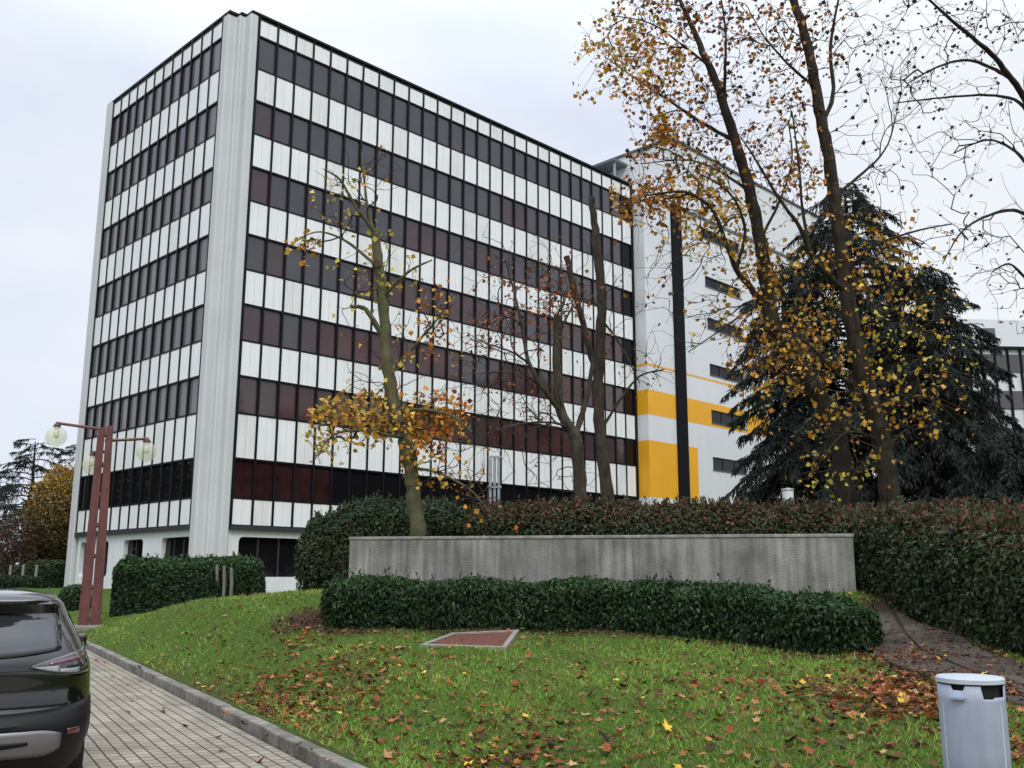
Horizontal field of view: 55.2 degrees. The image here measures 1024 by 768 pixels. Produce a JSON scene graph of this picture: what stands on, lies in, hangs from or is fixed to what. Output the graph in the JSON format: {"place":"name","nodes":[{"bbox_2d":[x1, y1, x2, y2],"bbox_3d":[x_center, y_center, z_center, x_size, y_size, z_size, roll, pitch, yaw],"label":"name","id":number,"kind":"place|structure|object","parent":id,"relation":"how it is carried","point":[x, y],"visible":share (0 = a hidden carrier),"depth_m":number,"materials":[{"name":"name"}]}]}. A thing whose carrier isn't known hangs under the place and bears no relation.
{"place":"outdoors","nodes":[
{"label":"outdoors","id":0,"kind":"place"},
{"bbox_2d":[82,649,312,767],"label":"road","id":1,"kind":"structure","parent":0,"point":[144,732],"depth_m":10.11,"materials":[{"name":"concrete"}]},
{"bbox_2d":[0,588,90,767],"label":"parked car","id":2,"kind":"object","parent":1,"relation":"on","point":[45,703],"visible":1,"depth_m":6.88,"materials":[{"name":"black paint"}]},
{"bbox_2d":[95,590,1023,767],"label":"fallen leaves","id":3,"kind":"object","parent":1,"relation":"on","point":[884,688],"visible":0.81,"depth_m":9.06,"materials":[{"name":"brown plant"}]},
{"bbox_2d":[0,0,1023,563],"label":"sky","id":4,"kind":"structure","parent":0,"point":[62,62],"materials":[{"name":"white"}]},
{"bbox_2d":[8,588,1023,767],"bbox_3d":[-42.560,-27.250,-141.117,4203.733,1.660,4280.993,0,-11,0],"label":"ground","id":5,"kind":"structure","parent":0,"point":[622,699],"depth_m":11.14,"materials":[{"name":"plant"}]},
{"bbox_2d":[0,482,31,573],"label":"cedar tree","id":6,"kind":"object","parent":5,"relation":"on","point":[12,507],"visible":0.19,"depth_m":67.53,"materials":[{"name":"green plant"}]},
{"bbox_2d":[0,509,40,574],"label":"russet tree","id":7,"kind":"object","parent":5,"relation":"on","point":[12,555],"visible":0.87,"depth_m":61.93,"materials":[{"name":"brown plant"}]},
{"bbox_2d":[0,573,40,588],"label":"hedge","id":8,"kind":"object","parent":5,"relation":"on","point":[13,581],"visible":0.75,"depth_m":50.38,"materials":[{"name":"green plant"}]},
{"bbox_2d":[0,438,72,574],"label":"cedar tree","id":9,"kind":"object","parent":5,"relation":"on","point":[33,466],"visible":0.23,"depth_m":75.69,"materials":[{"name":"green plant"}]},
{"bbox_2d":[14,559,65,587],"bbox_3d":[-28.529,11.702,59.850,4.348,2.009,2.002,-6,-13,28],"label":"hedge","id":10,"kind":"object","parent":5,"relation":"on","point":[51,573],"visible":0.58,"depth_m":58.66,"materials":[{"name":"green plant"}]},
{"bbox_2d":[15,461,74,560],"bbox_3d":[-29.949,9.489,65.494,5.632,8.542,5.590,0,-11,0],"label":"yellow tree","id":11,"kind":"object","parent":5,"relation":"on","point":[62,485],"visible":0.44,"depth_m":63.94,"materials":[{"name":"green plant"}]},
{"bbox_2d":[58,583,91,610],"bbox_3d":[-15.629,7.695,34.963,1.039,1.158,1.118,-6,-13,28],"label":"shrub","id":12,"kind":"object","parent":5,"relation":"on","point":[69,596],"visible":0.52,"depth_m":34.60,"materials":[{"name":"green plant"}]},
{"bbox_2d":[53,422,150,631],"bbox_3d":[-11.800,4.078,27.745,2.475,5.928,2.215,-3,-12,17],"label":"street lamp","id":13,"kind":"object","parent":5,"relation":"on","point":[87,586],"visible":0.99,"depth_m":27.60,"materials":[{"name":"brown metal"}]},
{"bbox_2d":[109,551,265,616],"bbox_3d":[-10.262,6.518,31.329,4.979,2.341,1.610,9,-14,-37],"label":"ivy hedge","id":14,"kind":"object","parent":5,"relation":"on","point":[146,584],"visible":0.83,"depth_m":30.46,"materials":[{"name":"green plant"}]},
{"bbox_2d":[211,565,232,596],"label":"posts","id":15,"kind":"object","parent":5,"relation":"on","point":[224,580],"visible":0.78,"depth_m":31.16,"materials":[{"name":"grey wood"}]},
{"bbox_2d":[85,640,366,767],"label":"kerb","id":16,"kind":"structure","parent":5,"relation":"on","point":[284,741],"depth_m":10.63,"materials":[{"name":"grey concrete"}]},
{"bbox_2d":[64,10,638,592],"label":"office building","id":17,"kind":"structure","parent":5,"relation":"on","point":[222,354],"depth_m":52.60,"materials":[{"name":"grey metal"}]},
{"bbox_2d":[165,537,188,558],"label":"shopfront window","id":18,"kind":"structure","parent":17,"relation":"in","point":[177,546],"depth_m":46.73,"materials":[{"name":"black glass"}]},
{"bbox_2d":[234,459,252,497],"bbox_3d":[-12.703,4.468,46.164,0.001,1.846,1.040,-11,-16,44],"label":"window","id":19,"kind":"structure","parent":17,"relation":"in","point":[243,468],"depth_m":46.19,"materials":[{"name":"brown glass"}]},
{"bbox_2d":[238,377,257,413],"bbox_3d":[-12.692,0.562,46.939,0.002,1.800,1.040,-11,-16,44],"label":"window","id":20,"kind":"structure","parent":17,"relation":"in","point":[248,387],"depth_m":46.96,"materials":[{"name":"brown glass"}]},
{"bbox_2d":[243,305,260,341],"bbox_3d":[-12.680,-2.925,47.630,0.001,1.800,1.040,-11,-16,43],"label":"window","id":21,"kind":"structure","parent":17,"relation":"in","point":[252,315],"depth_m":47.65,"materials":[{"name":"brown glass"}]},
{"bbox_2d":[247,236,264,271],"bbox_3d":[-12.671,-6.412,48.322,0.002,1.800,1.040,-11,-16,43],"label":"window","id":22,"kind":"structure","parent":17,"relation":"in","point":[256,246],"depth_m":48.35,"materials":[{"name":"grey glass"}]},
{"bbox_2d":[251,168,268,203],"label":"window","id":23,"kind":"structure","parent":17,"relation":"in","point":[259,189],"depth_m":49.04,"materials":[{"name":"brown glass"}]},
{"bbox_2d":[254,461,272,498],"bbox_3d":[-11.930,4.622,46.931,0.002,1.846,1.040,-11,-15,43],"label":"window","id":24,"kind":"structure","parent":17,"relation":"in","point":[264,470],"depth_m":46.95,"materials":[{"name":"brown glass"}]},
{"bbox_2d":[255,102,271,137],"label":"window","id":25,"kind":"structure","parent":17,"relation":"in","point":[263,120],"depth_m":49.73,"materials":[{"name":"brown glass"}]},
{"bbox_2d":[258,38,275,73],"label":"window","id":26,"kind":"structure","parent":17,"relation":"in","point":[267,50],"depth_m":50.42,"materials":[{"name":"grey glass"}]},
{"bbox_2d":[259,380,276,416],"bbox_3d":[-11.919,0.716,47.707,0.003,1.800,1.040,-11,-16,44],"label":"window","id":27,"kind":"structure","parent":17,"relation":"in","point":[268,390],"depth_m":47.74,"materials":[{"name":"brown glass"}]},
{"bbox_2d":[238,537,297,576],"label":"shopfront window","id":28,"kind":"structure","parent":17,"relation":"in","point":[276,554],"depth_m":47.05,"materials":[{"name":"black glass"}]},
{"bbox_2d":[263,310,280,345],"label":"window","id":29,"kind":"structure","parent":17,"relation":"in","point":[271,332],"depth_m":48.42,"materials":[{"name":"brown glass"}]},
{"bbox_2d":[267,241,283,276],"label":"window","id":30,"kind":"structure","parent":17,"relation":"in","point":[275,257],"depth_m":49.12,"materials":[{"name":"brown glass"}]},
{"bbox_2d":[270,175,287,209],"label":"window","id":31,"kind":"structure","parent":17,"relation":"in","point":[278,184],"depth_m":49.81,"materials":[{"name":"grey glass"}]},
{"bbox_2d":[274,109,290,144],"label":"window","id":32,"kind":"structure","parent":17,"relation":"in","point":[281,128],"depth_m":50.51,"materials":[{"name":"grey glass"}]},
{"bbox_2d":[275,463,292,499],"bbox_3d":[-11.156,4.776,47.697,0.003,1.846,1.040,-11,-16,44],"label":"window","id":33,"kind":"structure","parent":17,"relation":"in","point":[283,485],"depth_m":47.71,"materials":[{"name":"brown glass"}]},
{"bbox_2d":[277,47,293,81],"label":"window","id":34,"kind":"structure","parent":17,"relation":"in","point":[285,57],"depth_m":51.19,"materials":[{"name":"grey glass"}]},
{"bbox_2d":[279,383,295,418],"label":"window","id":35,"kind":"structure","parent":17,"relation":"in","point":[287,404],"depth_m":48.49,"materials":[{"name":"red glass"}]},
{"bbox_2d":[282,314,299,349],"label":"window","id":36,"kind":"structure","parent":17,"relation":"in","point":[291,323],"depth_m":49.19,"materials":[{"name":"grey glass"}]},
{"bbox_2d":[286,246,302,281],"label":"window","id":37,"kind":"structure","parent":17,"relation":"in","point":[293,269],"depth_m":49.88,"materials":[{"name":"grey glass"}]},
{"bbox_2d":[289,181,305,215],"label":"window","id":38,"kind":"structure","parent":17,"relation":"in","point":[297,190],"depth_m":50.58,"materials":[{"name":"grey glass"}]},
{"bbox_2d":[292,117,308,150],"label":"window","id":39,"kind":"structure","parent":17,"relation":"in","point":[300,127],"depth_m":51.27,"materials":[{"name":"grey glass"}]},
{"bbox_2d":[294,465,311,501],"bbox_3d":[-10.385,4.931,48.466,0.001,1.846,1.040,-11,-16,44],"label":"window","id":40,"kind":"structure","parent":17,"relation":"in","point":[303,473],"depth_m":48.49,"materials":[{"name":"brown glass"}]},
{"bbox_2d":[295,54,311,88],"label":"window","id":41,"kind":"structure","parent":17,"relation":"in","point":[303,65],"depth_m":51.96,"materials":[{"name":"grey glass"}]},
{"bbox_2d":[298,387,314,420],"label":"window","id":42,"kind":"structure","parent":17,"relation":"in","point":[306,395],"depth_m":49.23,"materials":[{"name":"red glass"}]},
{"bbox_2d":[301,318,317,352],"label":"window","id":43,"kind":"structure","parent":17,"relation":"in","point":[309,328],"depth_m":49.97,"materials":[{"name":"brown glass"}]},
{"bbox_2d":[304,252,320,285],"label":"window","id":44,"kind":"structure","parent":17,"relation":"in","point":[312,271],"depth_m":50.64,"materials":[{"name":"grey glass"}]},
{"bbox_2d":[307,187,322,220],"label":"window","id":45,"kind":"structure","parent":17,"relation":"in","point":[313,213],"depth_m":51.35,"materials":[{"name":"grey glass"}]},
{"bbox_2d":[310,124,325,157],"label":"window","id":46,"kind":"structure","parent":17,"relation":"in","point":[318,134],"depth_m":52.03,"materials":[{"name":"grey glass"}]},
{"bbox_2d":[313,62,328,95],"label":"window","id":47,"kind":"structure","parent":17,"relation":"in","point":[320,85],"depth_m":52.72,"materials":[{"name":"grey glass"}]},
{"bbox_2d":[313,467,329,502],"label":"window","id":48,"kind":"structure","parent":17,"relation":"in","point":[321,476],"depth_m":49.26,"materials":[{"name":"brown glass"}]},
{"bbox_2d":[320,322,334,355],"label":"window","id":49,"kind":"structure","parent":17,"relation":"in","point":[327,332],"depth_m":50.73,"materials":[{"name":"red glass"}]},
{"bbox_2d":[322,257,337,290],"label":"window","id":50,"kind":"structure","parent":17,"relation":"in","point":[329,275],"depth_m":51.41,"materials":[{"name":"grey glass"}]},
{"bbox_2d":[325,192,339,225],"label":"window","id":51,"kind":"structure","parent":17,"relation":"in","point":[335,206],"depth_m":52.10,"materials":[{"name":"grey glass"}]},
{"bbox_2d":[328,130,342,163],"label":"window","id":52,"kind":"structure","parent":17,"relation":"in","point":[335,143],"depth_m":52.81,"materials":[{"name":"grey glass"}]},
{"bbox_2d":[330,70,344,102],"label":"window","id":53,"kind":"structure","parent":17,"relation":"in","point":[337,79],"depth_m":53.50,"materials":[{"name":"grey glass"}]},
{"bbox_2d":[332,469,347,503],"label":"window","id":54,"kind":"structure","parent":17,"relation":"in","point":[339,483],"depth_m":50.03,"materials":[{"name":"black glass"}]},
{"bbox_2d":[337,326,352,359],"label":"window","id":55,"kind":"structure","parent":17,"relation":"in","point":[344,351],"depth_m":51.50,"materials":[{"name":"red glass"}]},
{"bbox_2d":[340,261,354,294],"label":"window","id":56,"kind":"structure","parent":17,"relation":"in","point":[347,272],"depth_m":52.20,"materials":[{"name":"grey glass"}]},
{"bbox_2d":[342,198,356,230],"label":"window","id":57,"kind":"structure","parent":17,"relation":"in","point":[346,205],"depth_m":52.86,"materials":[{"name":"grey glass"}]},
{"bbox_2d":[345,137,358,169],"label":"window","id":58,"kind":"structure","parent":17,"relation":"in","point":[352,146],"depth_m":53.58,"materials":[{"name":"grey glass"}]},
{"bbox_2d":[347,77,360,109],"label":"window","id":59,"kind":"structure","parent":17,"relation":"in","point":[354,86],"depth_m":54.26,"materials":[{"name":"grey glass"}]},
{"bbox_2d":[350,471,364,502],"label":"window","id":60,"kind":"structure","parent":17,"relation":"in","point":[357,478],"depth_m":50.83,"materials":[{"name":"black glass"}]},
{"bbox_2d":[355,330,368,362],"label":"window","id":61,"kind":"structure","parent":17,"relation":"in","point":[361,352],"depth_m":52.26,"materials":[{"name":"red glass"}]},
{"bbox_2d":[357,266,370,298],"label":"window","id":62,"kind":"structure","parent":17,"relation":"in","point":[362,283],"depth_m":52.93,"materials":[{"name":"brown glass"}]},
{"bbox_2d":[361,143,374,174],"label":"window","id":63,"kind":"structure","parent":17,"relation":"in","point":[368,152],"depth_m":54.37,"materials":[{"name":"grey glass"}]},
{"bbox_2d":[363,84,376,115],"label":"window","id":64,"kind":"structure","parent":17,"relation":"in","point":[370,93],"depth_m":55.04,"materials":[{"name":"grey glass"}]},
{"bbox_2d":[367,472,381,497],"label":"window","id":65,"kind":"structure","parent":17,"relation":"in","point":[374,479],"depth_m":51.60,"materials":[{"name":"black glass"}]},
{"bbox_2d":[376,209,388,240],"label":"window","id":66,"kind":"structure","parent":17,"relation":"in","point":[382,219],"depth_m":54.48,"materials":[{"name":"grey glass"}]},
{"bbox_2d":[377,149,390,180],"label":"window","id":67,"kind":"structure","parent":17,"relation":"in","point":[382,172],"depth_m":55.10,"materials":[{"name":"grey glass"}]},
{"bbox_2d":[384,474,397,498],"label":"window","id":68,"kind":"structure","parent":17,"relation":"in","point":[390,480],"depth_m":52.38,"materials":[{"name":"black glass"}]},
{"bbox_2d":[389,275,402,306],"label":"window","id":69,"kind":"structure","parent":17,"relation":"in","point":[396,299],"depth_m":54.48,"materials":[{"name":"red glass"}]},
{"bbox_2d":[391,214,403,245],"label":"window","id":70,"kind":"structure","parent":17,"relation":"in","point":[397,226],"depth_m":55.20,"materials":[{"name":"grey glass"}]},
{"bbox_2d":[393,155,405,186],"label":"window","id":71,"kind":"structure","parent":17,"relation":"in","point":[399,175],"depth_m":55.88,"materials":[{"name":"grey glass"}]},
{"bbox_2d":[405,279,417,309],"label":"window","id":72,"kind":"structure","parent":17,"relation":"in","point":[410,293],"depth_m":55.23,"materials":[{"name":"brown glass"}]},
{"bbox_2d":[406,219,418,250],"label":"window","id":73,"kind":"structure","parent":17,"relation":"in","point":[412,242],"depth_m":55.96,"materials":[{"name":"brown glass"}]},
{"bbox_2d":[419,344,430,374],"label":"window","id":74,"kind":"structure","parent":17,"relation":"in","point":[426,364],"depth_m":55.33,"materials":[{"name":"red glass"}]},
{"bbox_2d":[420,283,432,313],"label":"window","id":75,"kind":"structure","parent":17,"relation":"in","point":[423,286],"depth_m":56.05,"materials":[{"name":"brown glass"}]},
{"bbox_2d":[421,224,433,254],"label":"window","id":76,"kind":"structure","parent":17,"relation":"in","point":[427,232],"depth_m":56.72,"materials":[{"name":"brown glass"}]},
{"bbox_2d":[434,347,445,377],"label":"window","id":77,"kind":"structure","parent":17,"relation":"in","point":[439,368],"depth_m":56.12,"materials":[{"name":"red glass"}]},
{"bbox_2d":[436,229,447,258],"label":"window","id":78,"kind":"structure","parent":17,"relation":"in","point":[441,236],"depth_m":57.50,"materials":[{"name":"brown glass"}]},
{"bbox_2d":[448,350,459,380],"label":"window","id":79,"kind":"structure","parent":17,"relation":"in","point":[451,371],"depth_m":56.85,"materials":[{"name":"brown glass"}]},
{"bbox_2d":[449,291,460,320],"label":"window","id":80,"kind":"structure","parent":17,"relation":"in","point":[455,314],"depth_m":57.58,"materials":[{"name":"brown glass"}]},
{"bbox_2d":[462,353,473,382],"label":"window","id":81,"kind":"structure","parent":17,"relation":"in","point":[468,369],"depth_m":57.64,"materials":[{"name":"grey glass"}]},
{"bbox_2d":[463,295,473,324],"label":"window","id":82,"kind":"structure","parent":17,"relation":"in","point":[468,304],"depth_m":58.33,"materials":[{"name":"brown glass"}]},
{"bbox_2d":[476,356,486,385],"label":"window","id":83,"kind":"structure","parent":17,"relation":"in","point":[480,369],"depth_m":58.43,"materials":[{"name":"grey glass"}]},
{"bbox_2d":[489,359,499,388],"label":"window","id":84,"kind":"structure","parent":17,"relation":"in","point":[494,365],"depth_m":59.21,"materials":[{"name":"brown glass"}]},
{"bbox_2d":[293,489,466,590],"bbox_3d":[-2.802,3.609,22.034,4.223,2.565,2.506,-6,-13,28],"label":"photinia bush","id":85,"kind":"object","parent":5,"relation":"on","point":[321,554],"visible":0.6,"depth_m":21.44,"materials":[{"name":"green plant"}]},
{"bbox_2d":[284,144,518,535],"bbox_3d":[-2.217,-0.484,19.038,4.714,9.046,2.285,0,-11,0],"label":"leaning tree","id":86,"kind":"object","parent":5,"relation":"on","point":[400,416],"visible":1,"depth_m":18.84,"materials":[{"name":"orange plant"}]},
{"bbox_2d":[419,630,518,649],"bbox_3d":[-0.546,3.572,13.538,1.120,0.251,1.967,-1,-11,5],"label":"access cover","id":87,"kind":"object","parent":5,"relation":"on","point":[505,639],"visible":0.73,"depth_m":13.44,"materials":[{"name":"metal"}]},
{"bbox_2d":[488,456,500,505],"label":"vent pipes","id":88,"kind":"object","parent":5,"relation":"on","point":[494,476],"visible":0.48,"depth_m":23.48,"materials":[{"name":"grey metal"}]},
{"bbox_2d":[434,224,603,502],"bbox_3d":[0.161,0.317,25.424,4.489,9.801,3.833,0,-11,0],"label":"forked tree","id":89,"kind":"object","parent":5,"relation":"on","point":[572,430],"visible":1,"depth_m":25.36,"materials":[{"name":"brown plant"}]},
{"bbox_2d":[348,534,855,593],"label":"concrete wall","id":90,"kind":"structure","parent":5,"relation":"on","point":[794,563],"depth_m":16.12,"materials":[{"name":"grey concrete"}]},
{"bbox_2d":[319,567,885,654],"bbox_3d":[1.011,3.373,14.565,8.581,1.314,1.987,-5,-12,23],"label":"box hedge","id":91,"kind":"object","parent":5,"relation":"on","point":[826,621],"visible":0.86,"depth_m":14.26,"materials":[{"name":"green plant"}]},
{"bbox_2d":[525,195,679,502],"bbox_3d":[2.611,0.052,27.581,4.476,11.313,2.078,0,-11,0],"label":"lopped tree","id":92,"kind":"object","parent":5,"relation":"on","point":[597,358],"visible":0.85,"depth_m":27.59,"materials":[{"name":"brown plant"}]},
{"bbox_2d":[268,588,1023,716],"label":"leaf mulch","id":93,"kind":"object","parent":5,"relation":"on","point":[864,654],"visible":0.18,"depth_m":12.12,"materials":[{"name":"brown plant"}]},
{"bbox_2d":[463,494,846,535],"bbox_3d":[2.792,3.235,19.492,7.878,2.146,1.818,-2,-12,13],"label":"photinia hedge","id":94,"kind":"object","parent":5,"relation":"on","point":[553,517],"visible":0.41,"depth_m":19.10,"materials":[{"name":"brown plant"}]},
{"bbox_2d":[592,137,832,504],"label":"stair tower","id":95,"kind":"structure","parent":5,"relation":"on","point":[687,445],"depth_m":73.00,"materials":[{"name":"grey paint"}]},
{"bbox_2d":[711,410,744,428],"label":"slot window","id":96,"kind":"structure","parent":95,"relation":"in","point":[717,417],"depth_m":75.03,"materials":[{"name":"grey glass"}]},
{"bbox_2d":[713,457,746,473],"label":"slot window","id":97,"kind":"structure","parent":95,"relation":"in","point":[720,464],"depth_m":74.59,"materials":[{"name":"grey glass"}]},
{"bbox_2d":[568,0,858,507],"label":"autumn tree","id":98,"kind":"object","parent":5,"relation":"on","point":[766,301],"visible":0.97,"depth_m":25.31,"materials":[{"name":"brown plant"}]},
{"bbox_2d":[719,261,878,511],"bbox_3d":[11.297,1.396,38.361,6.348,13.168,6.782,-5,-12,23],"label":"cedar tree","id":99,"kind":"object","parent":5,"relation":"on","point":[783,434],"visible":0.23,"depth_m":37.77,"materials":[{"name":"green plant"}]},
{"bbox_2d":[709,0,977,503],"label":"autumn tree","id":100,"kind":"object","parent":5,"relation":"on","point":[882,456],"visible":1,"depth_m":23.81,"materials":[{"name":"brown plant"}]},
{"bbox_2d":[733,182,996,512],"bbox_3d":[13.414,0.611,37.683,9.946,17.472,10.235,0,-11,0],"label":"cedar tree","id":101,"kind":"object","parent":5,"relation":"on","point":[815,278],"visible":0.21,"depth_m":36.94,"materials":[{"name":"green plant"}]},
{"bbox_2d":[824,492,1023,656],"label":"photinia hedge","id":102,"kind":"object","parent":5,"relation":"on","point":[954,565],"visible":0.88,"depth_m":12.91,"materials":[{"name":"green plant"}]},
{"bbox_2d":[841,265,1023,507],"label":"cedar tree","id":103,"kind":"object","parent":5,"relation":"on","point":[957,448],"visible":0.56,"depth_m":34.48,"materials":[{"name":"green plant"}]},
{"bbox_2d":[859,0,1023,334],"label":"bare tree","id":104,"kind":"object","parent":5,"relation":"on","point":[1004,71],"visible":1,"depth_m":18.23,"materials":[{"name":"brown plant"}]},
{"bbox_2d":[918,319,1023,456],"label":"office block","id":105,"kind":"structure","parent":5,"relation":"on","point":[1011,347],"depth_m":94.61,"materials":[{"name":"white concrete"}]},
{"bbox_2d":[935,673,1011,767],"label":"litter bin","id":106,"kind":"object","parent":5,"relation":"on","point":[974,727],"visible":1,"depth_m":5.22,"materials":[{"name":"paint"}]},
{"bbox_2d":[944,430,1023,506],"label":"bush","id":107,"kind":"object","parent":5,"relation":"on","point":[998,462],"visible":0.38,"depth_m":29.70,"materials":[{"name":"green plant"}]},
{"bbox_2d":[871,611,1023,706],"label":"path","id":108,"kind":"structure","parent":0,"point":[962,662],"depth_m":11.49,"materials":[{"name":"stone"}]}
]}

